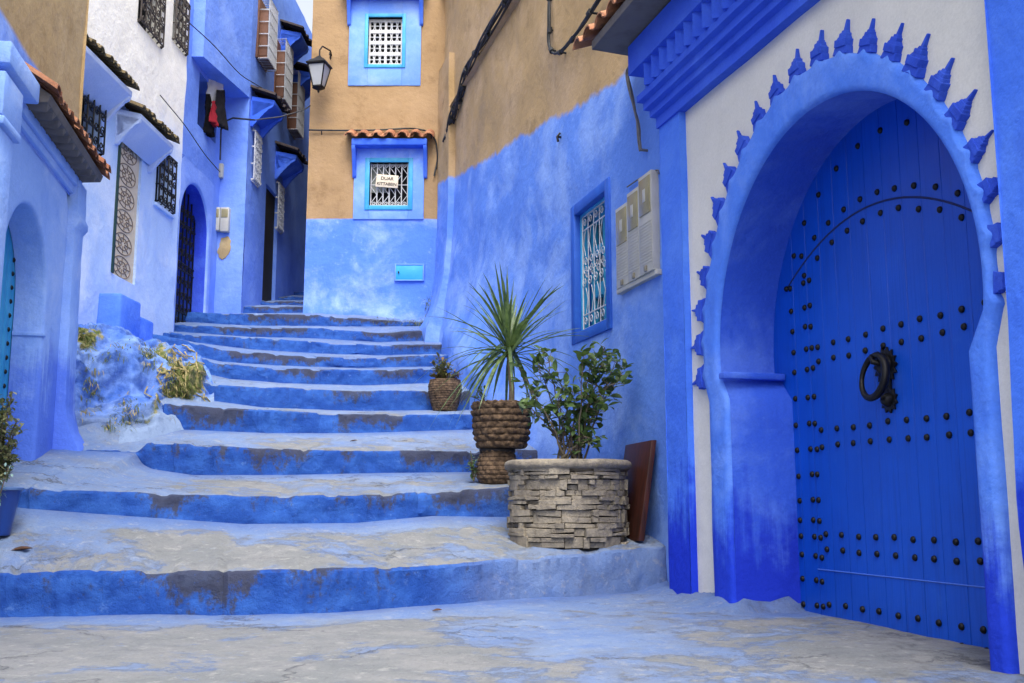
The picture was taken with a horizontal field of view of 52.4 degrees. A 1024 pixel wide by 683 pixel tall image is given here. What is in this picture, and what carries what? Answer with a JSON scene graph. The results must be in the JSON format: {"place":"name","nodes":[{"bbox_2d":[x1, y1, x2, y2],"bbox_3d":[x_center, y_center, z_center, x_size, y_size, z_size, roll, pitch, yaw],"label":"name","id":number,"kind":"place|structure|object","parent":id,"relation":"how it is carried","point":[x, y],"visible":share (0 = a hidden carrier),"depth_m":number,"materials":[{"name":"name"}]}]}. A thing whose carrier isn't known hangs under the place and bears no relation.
{"place":"outdoors","nodes":[
{"label":"outdoors","id":0,"kind":"place"},
{"bbox_2d":[296,0,312,32],"label":"sky","id":1,"kind":"structure","parent":0,"point":[306,6],"materials":[{"name":"white"}]},
{"bbox_2d":[0,581,1023,682],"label":"ground","id":2,"kind":"structure","parent":0,"point":[662,632],"depth_m":4.86,"materials":[{"name":"grey stone"}]},
{"bbox_2d":[0,0,110,460],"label":"house","id":3,"kind":"structure","parent":2,"relation":"on","point":[51,160],"depth_m":8.15,"materials":[{"name":"teal paint"}]},
{"bbox_2d":[0,225,15,427],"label":"door","id":4,"kind":"structure","parent":3,"relation":"in","point":[8,280],"depth_m":8.00,"materials":[{"name":"teal paint"}]},
{"bbox_2d":[0,292,666,616],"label":"stone stairs","id":5,"kind":"structure","parent":2,"relation":"on","point":[262,483],"depth_m":7.80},
{"bbox_2d":[0,486,23,535],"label":"blue bucket","id":6,"kind":"object","parent":5,"relation":"on","point":[8,506],"visible":0.96,"depth_m":6.56,"materials":[{"name":"plastic"}]},
{"bbox_2d":[0,463,16,505],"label":"trailing plant","id":7,"kind":"object","parent":6,"relation":"in","point":[5,464],"visible":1,"depth_m":6.52,"materials":[{"name":"green plant"}]},
{"bbox_2d":[0,391,25,483],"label":"grey green shrub","id":8,"kind":"object","parent":6,"relation":"in","point":[6,456],"visible":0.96,"depth_m":6.65,"materials":[{"name":"green plant"}]},
{"bbox_2d":[10,546,31,550],"bbox_3d":[-3.039,1.282,6.440,0.118,0.028,0.069,0,-9,0],"label":"fallen leaf","id":9,"kind":"object","parent":5,"relation":"on","point":[22,548],"visible":1,"depth_m":6.45,"materials":[{"name":"brown plant"}]},
{"bbox_2d":[78,0,190,340],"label":"white house","id":10,"kind":"structure","parent":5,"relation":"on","point":[137,52],"depth_m":12.34,"materials":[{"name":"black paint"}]},
{"bbox_2d":[81,94,106,155],"bbox_3d":[-4.649,-2.459,10.983,0.303,0.740,1.110,0,-9,2],"label":"window","id":11,"kind":"structure","parent":10,"relation":"in","point":[101,131],"depth_m":11.24,"materials":[{"name":"black metal"}]},
{"bbox_2d":[111,142,139,283],"bbox_3d":[-4.573,-1.551,12.232,0.122,1.770,0.802,0,-9,0],"label":"window","id":12,"kind":"structure","parent":10,"relation":"in","point":[125,211],"depth_m":12.24,"materials":[{"name":"white metal"}]},
{"bbox_2d":[137,0,165,48],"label":"window","id":13,"kind":"structure","parent":10,"relation":"in","point":[142,20],"depth_m":13.07,"materials":[{"name":"metal"}]},
{"bbox_2d":[155,155,177,213],"bbox_3d":[-4.582,-2.070,13.450,0.319,0.790,0.641,0,-9,0],"label":"window","id":14,"kind":"structure","parent":10,"relation":"in","point":[164,202],"depth_m":13.46,"materials":[{"name":"black metal"}]},
{"bbox_2d":[172,0,190,55],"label":"window","id":15,"kind":"structure","parent":10,"relation":"in","point":[183,45],"depth_m":14.03,"materials":[{"name":"metal"}]},
{"bbox_2d":[75,322,213,443],"bbox_3d":[-3.978,0.688,11.097,1.569,1.868,5.438,2,-9,-15],"label":"rock outcrop","id":16,"kind":"object","parent":5,"relation":"on","point":[120,378],"visible":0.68,"depth_m":10.19,"materials":[{"name":"blue stone"}]},
{"bbox_2d":[78,325,210,431],"bbox_3d":[-3.749,0.555,11.299,1.233,1.266,4.094,0,-9,0],"label":"moss and roots","id":17,"kind":"object","parent":16,"relation":"on","point":[173,377],"visible":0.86,"depth_m":10.42,"materials":[{"name":"green plant"}]},
{"bbox_2d":[173,0,311,331],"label":"blue house","id":18,"kind":"structure","parent":5,"relation":"on","point":[266,45],"depth_m":15.91,"materials":[{"name":"paint"}]},
{"bbox_2d":[160,95,219,171],"bbox_3d":[-4.421,-2.833,14.393,0.014,0.200,2.522,0,-9,2],"label":"wire","id":19,"kind":"object","parent":18,"relation":"attached to","point":[189,132],"visible":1,"depth_m":14.28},
{"bbox_2d":[203,94,214,137],"bbox_3d":[-4.405,-3.334,15.187,0.100,0.702,0.276,-1,-9,6],"label":"hanging cloth","id":20,"kind":"object","parent":18,"relation":"hanging from","point":[208,128],"visible":0.76,"depth_m":15.12,"materials":[{"name":"black fabric"}]},
{"bbox_2d":[209,101,218,127],"bbox_3d":[-4.328,-3.347,15.128,0.105,0.429,0.284,0,-9,0],"label":"hanging cloth","id":21,"kind":"object","parent":18,"relation":"hanging from","point":[213,118],"visible":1,"depth_m":15.06,"materials":[{"name":"red fabric"}]},
{"bbox_2d":[206,79,223,105],"bbox_3d":[-4.375,-3.686,15.322,0.056,0.586,0.329,-7,-11,36],"label":"hanging cloth","id":22,"kind":"object","parent":18,"relation":"hanging from","point":[213,86],"visible":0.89,"depth_m":15.29,"materials":[{"name":"white fabric"}]},
{"bbox_2d":[216,207,220,231],"bbox_3d":[-4.444,-1.833,15.650,0.121,0.357,0.137,0,-9,0],"label":"meter box","id":23,"kind":"object","parent":18,"relation":"attached to","point":[218,210],"visible":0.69,"depth_m":15.59,"materials":[{"name":"plastic"}]},
{"bbox_2d":[215,90,227,129],"bbox_3d":[-4.279,-3.451,15.340,0.089,0.647,0.316,-2,-9,10],"label":"hanging cloth","id":24,"kind":"object","parent":18,"relation":"hanging from","point":[220,110],"visible":1,"depth_m":15.30,"materials":[{"name":"black fabric"}]},
{"bbox_2d":[219,163,223,178],"bbox_3d":[-4.418,-2.585,15.783,0.078,0.221,0.106,0,-9,0],"label":"junction box","id":25,"kind":"object","parent":18,"relation":"attached to","point":[221,170],"visible":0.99,"depth_m":15.74,"materials":[{"name":"plastic"}]},
{"bbox_2d":[186,20,261,87],"bbox_3d":[-3.953,-3.952,14.503,0.014,0.566,3.451,0,-9,2],"label":"wire","id":26,"kind":"object","parent":18,"relation":"attached to","point":[221,53],"visible":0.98,"depth_m":14.08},
{"bbox_2d":[220,207,230,232],"bbox_3d":[-4.312,-1.825,15.649,0.129,0.372,0.137,0,-9,0],"label":"meter box","id":27,"kind":"object","parent":18,"relation":"attached to","point":[225,215],"visible":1,"depth_m":15.59,"materials":[{"name":"plastic"}]},
{"bbox_2d":[221,209,227,216],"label":"meter window","id":28,"kind":"structure","parent":27,"relation":"in","point":[224,212],"depth_m":15.60,"materials":[{"name":"beige plastic"}]},
{"bbox_2d":[251,128,262,187],"bbox_3d":[-3.989,-2.857,16.256,0.064,0.848,0.408,0,-9,2],"label":"window","id":29,"kind":"structure","parent":18,"relation":"in","point":[257,171],"depth_m":16.20,"materials":[{"name":"white metal"}]},
{"bbox_2d":[219,105,310,159],"bbox_3d":[-3.760,-3.212,15.775,1.350,0.910,0.255,1,-9,-4],"label":"cable run","id":30,"kind":"object","parent":18,"relation":"attached to","point":[253,120],"visible":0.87,"depth_m":15.79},
{"bbox_2d":[255,0,277,71],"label":"window","id":31,"kind":"structure","parent":18,"relation":"in","point":[266,41],"depth_m":16.54,"materials":[{"name":"white metal"}]},
{"bbox_2d":[262,188,274,300],"bbox_3d":[-4.081,-1.573,17.193,0.060,2.000,0.900,0,-9,2],"label":"door","id":32,"kind":"structure","parent":18,"relation":"in","point":[270,199],"depth_m":17.29,"materials":[{"name":"black wood"}]},
{"bbox_2d":[274,181,284,233],"bbox_3d":[-3.948,-2.273,17.701,0.064,0.848,0.408,0,-9,2],"label":"window","id":33,"kind":"structure","parent":18,"relation":"in","point":[281,190],"depth_m":17.64,"materials":[{"name":"white metal"}]},
{"bbox_2d":[274,39,293,109],"bbox_3d":[-3.914,-4.561,17.788,0.223,1.074,0.601,0,-9,0],"label":"window","id":34,"kind":"structure","parent":18,"relation":"in","point":[283,84],"depth_m":17.60,"materials":[{"name":"white metal"}]},
{"bbox_2d":[287,71,304,139],"bbox_3d":[-3.889,-4.243,18.685,0.223,1.098,0.601,0,-9,0],"label":"window","id":35,"kind":"structure","parent":18,"relation":"in","point":[296,129],"depth_m":18.49,"materials":[{"name":"white metal"}]},
{"bbox_2d":[242,128,248,281],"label":"house","id":36,"kind":"structure","parent":5,"relation":"on","point":[244,226],"depth_m":24.00,"materials":[{"name":"blue paint"}]},
{"bbox_2d":[303,0,444,320],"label":"end house","id":37,"kind":"structure","parent":5,"relation":"on","point":[370,248],"depth_m":15.90,"materials":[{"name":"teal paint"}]},
{"bbox_2d":[306,46,332,92],"bbox_3d":[-2.906,-4.132,15.876,0.311,0.781,0.515,-2,-9,10],"label":"street lantern","id":38,"kind":"object","parent":37,"relation":"attached to","point":[319,67],"visible":1,"depth_m":15.67,"materials":[{"name":"black metal"}]},
{"bbox_2d":[309,128,437,175],"bbox_3d":[-2.119,-2.896,15.917,1.988,0.772,0.070,0,-9,0],"label":"cable run","id":39,"kind":"object","parent":37,"relation":"attached to","point":[321,130],"visible":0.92,"depth_m":15.94,"materials":[{"name":"black rubber"}]},
{"bbox_2d":[375,174,398,187],"bbox_3d":[-1.907,-2.443,15.851,0.352,0.224,0.020,0,-9,0],"label":"hand lettered sign","id":40,"kind":"object","parent":37,"relation":"attached to","point":[388,181],"visible":1,"depth_m":15.84,"materials":[{"name":"white"}]},
{"bbox_2d":[367,297,430,325],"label":"weeds","id":41,"kind":"object","parent":5,"relation":"on","point":[412,319],"visible":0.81,"depth_m":15.37,"materials":[{"name":"plant"}]},
{"bbox_2d":[428,378,461,410],"bbox_3d":[-0.769,0.622,11.918,0.390,0.364,0.391,0,-9,0],"label":"round pot","id":42,"kind":"object","parent":5,"relation":"on","point":[440,391],"visible":0.92,"depth_m":11.77,"materials":[{"name":"wicker"}]},
{"bbox_2d":[429,352,452,377],"bbox_3d":[-0.800,0.310,11.967,0.293,0.357,0.286,4,-10,-25],"label":"succulent plant","id":43,"kind":"object","parent":42,"relation":"on","point":[441,373],"visible":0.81,"depth_m":11.91,"materials":[{"name":"green plant"}]},
{"bbox_2d":[444,368,462,378],"bbox_3d":[-0.674,0.396,11.950,0.242,0.161,0.158,0,-9,0],"label":"twiggy plant","id":44,"kind":"object","parent":42,"relation":"on","point":[455,375],"visible":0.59,"depth_m":11.94,"materials":[{"name":"green plant"}]},
{"bbox_2d":[466,451,478,481],"bbox_3d":[-0.315,1.067,8.871,0.176,0.263,0.246,-5,-10,30],"label":"creeping plant","id":45,"kind":"object","parent":5,"relation":"on","point":[471,463],"visible":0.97,"depth_m":8.81,"materials":[{"name":"green plant"}]},
{"bbox_2d":[476,448,515,483],"bbox_3d":[-0.126,1.063,8.850,0.366,0.299,0.372,0,-9,0],"label":"woven pot","id":46,"kind":"object","parent":5,"relation":"on","point":[490,468],"visible":0.71,"depth_m":8.71,"materials":[{"name":"brown wicker"}]},
{"bbox_2d":[470,399,530,449],"bbox_3d":[-0.091,0.717,8.903,0.534,0.398,0.534,0,-9,0],"label":"woven basket","id":47,"kind":"object","parent":46,"relation":"on","point":[501,423],"visible":0.88,"depth_m":8.70,"materials":[{"name":"wicker"}]},
{"bbox_2d":[471,385,487,400],"bbox_3d":[-0.283,0.455,8.869,0.156,0.168,0.152,8,-12,-42],"label":"plant","id":48,"kind":"object","parent":47,"relation":"on","point":[479,390],"visible":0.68,"depth_m":8.87,"materials":[{"name":"green plant"}]},
{"bbox_2d":[419,265,588,426],"bbox_3d":[-0.034,0.133,8.954,1.587,1.670,1.583,9,-12,-44],"label":"dracaena plant","id":49,"kind":"object","parent":47,"relation":"in","point":[510,325],"visible":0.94,"depth_m":8.94,"materials":[{"name":"green plant"}]},
{"bbox_2d":[504,458,631,549],"bbox_3d":[0.419,1.216,7.798,0.958,0.646,0.964,0,-9,0],"label":"stone planter","id":50,"kind":"object","parent":5,"relation":"on","point":[582,504],"visible":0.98,"depth_m":7.42,"materials":[{"name":"stone"}]},
{"bbox_2d":[507,338,633,458],"bbox_3d":[0.458,0.446,7.881,0.989,0.963,0.674,0,-9,0],"label":"leafy bush","id":51,"kind":"object","parent":50,"relation":"on","point":[584,413],"visible":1,"depth_m":7.81,"materials":[{"name":"green plant"}]},
{"bbox_2d":[623,440,655,540],"bbox_3d":[0.924,1.128,7.871,0.159,0.734,0.520,2,-9,-16],"label":"wooden board","id":52,"kind":"object","parent":5,"relation":"on","point":[639,456],"visible":0.73,"depth_m":7.72,"materials":[{"name":"brown wood"}]},
{"bbox_2d":[419,0,857,581],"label":"rendered house","id":53,"kind":"structure","parent":2,"relation":"on","point":[527,202],"depth_m":10.56,"materials":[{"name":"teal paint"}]},
{"bbox_2d":[442,0,511,141],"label":"cable run","id":54,"kind":"object","parent":53,"relation":"attached to","point":[481,43],"visible":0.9,"depth_m":13.85,"materials":[{"name":"black rubber"}]},
{"bbox_2d":[547,0,600,55],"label":"cable run","id":55,"kind":"object","parent":53,"relation":"attached to","point":[589,13],"visible":0.98,"depth_m":10.12,"materials":[{"name":"black rubber"}]},
{"bbox_2d":[570,177,612,344],"bbox_3d":[0.809,-0.683,9.323,0.252,1.320,1.000,2,-9,-16],"label":"window","id":56,"kind":"structure","parent":53,"relation":"in","point":[591,260],"depth_m":9.56,"materials":[{"name":"teal paint"}]},
{"bbox_2d":[625,67,647,151],"bbox_3d":[1.001,-1.865,8.290,0.097,0.801,0.315,4,-10,-22],"label":"cable run","id":57,"kind":"object","parent":53,"relation":"attached to","point":[631,95],"visible":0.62,"depth_m":8.28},
{"bbox_2d":[615,170,661,294],"bbox_3d":[0.986,-0.845,8.205,0.107,0.815,0.810,2,-9,-16],"label":"meter cabinet","id":58,"kind":"object","parent":53,"relation":"attached to","point":[637,239],"visible":1,"depth_m":8.06,"materials":[{"name":"plastic"}]},
{"bbox_2d":[627,169,659,187],"bbox_3d":[1.023,-1.262,8.151,0.012,0.096,0.641,2,-9,-16],"label":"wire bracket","id":59,"kind":"object","parent":53,"relation":"attached to","point":[638,178],"visible":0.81,"depth_m":8.28,"materials":[{"name":"grey metal"}]},
{"bbox_2d":[572,0,1023,674],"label":"portal house","id":60,"kind":"structure","parent":2,"relation":"on","point":[842,198],"depth_m":5.86,"materials":[{"name":"blue paint"}]},
{"bbox_2d":[774,99,988,648],"bbox_3d":[2.004,0.165,5.543,0.165,3.020,2.531,2,-9,-16],"label":"door","id":61,"kind":"structure","parent":60,"relation":"in","point":[879,305],"depth_m":5.60,"materials":[{"name":"blue paint"}]}
]}

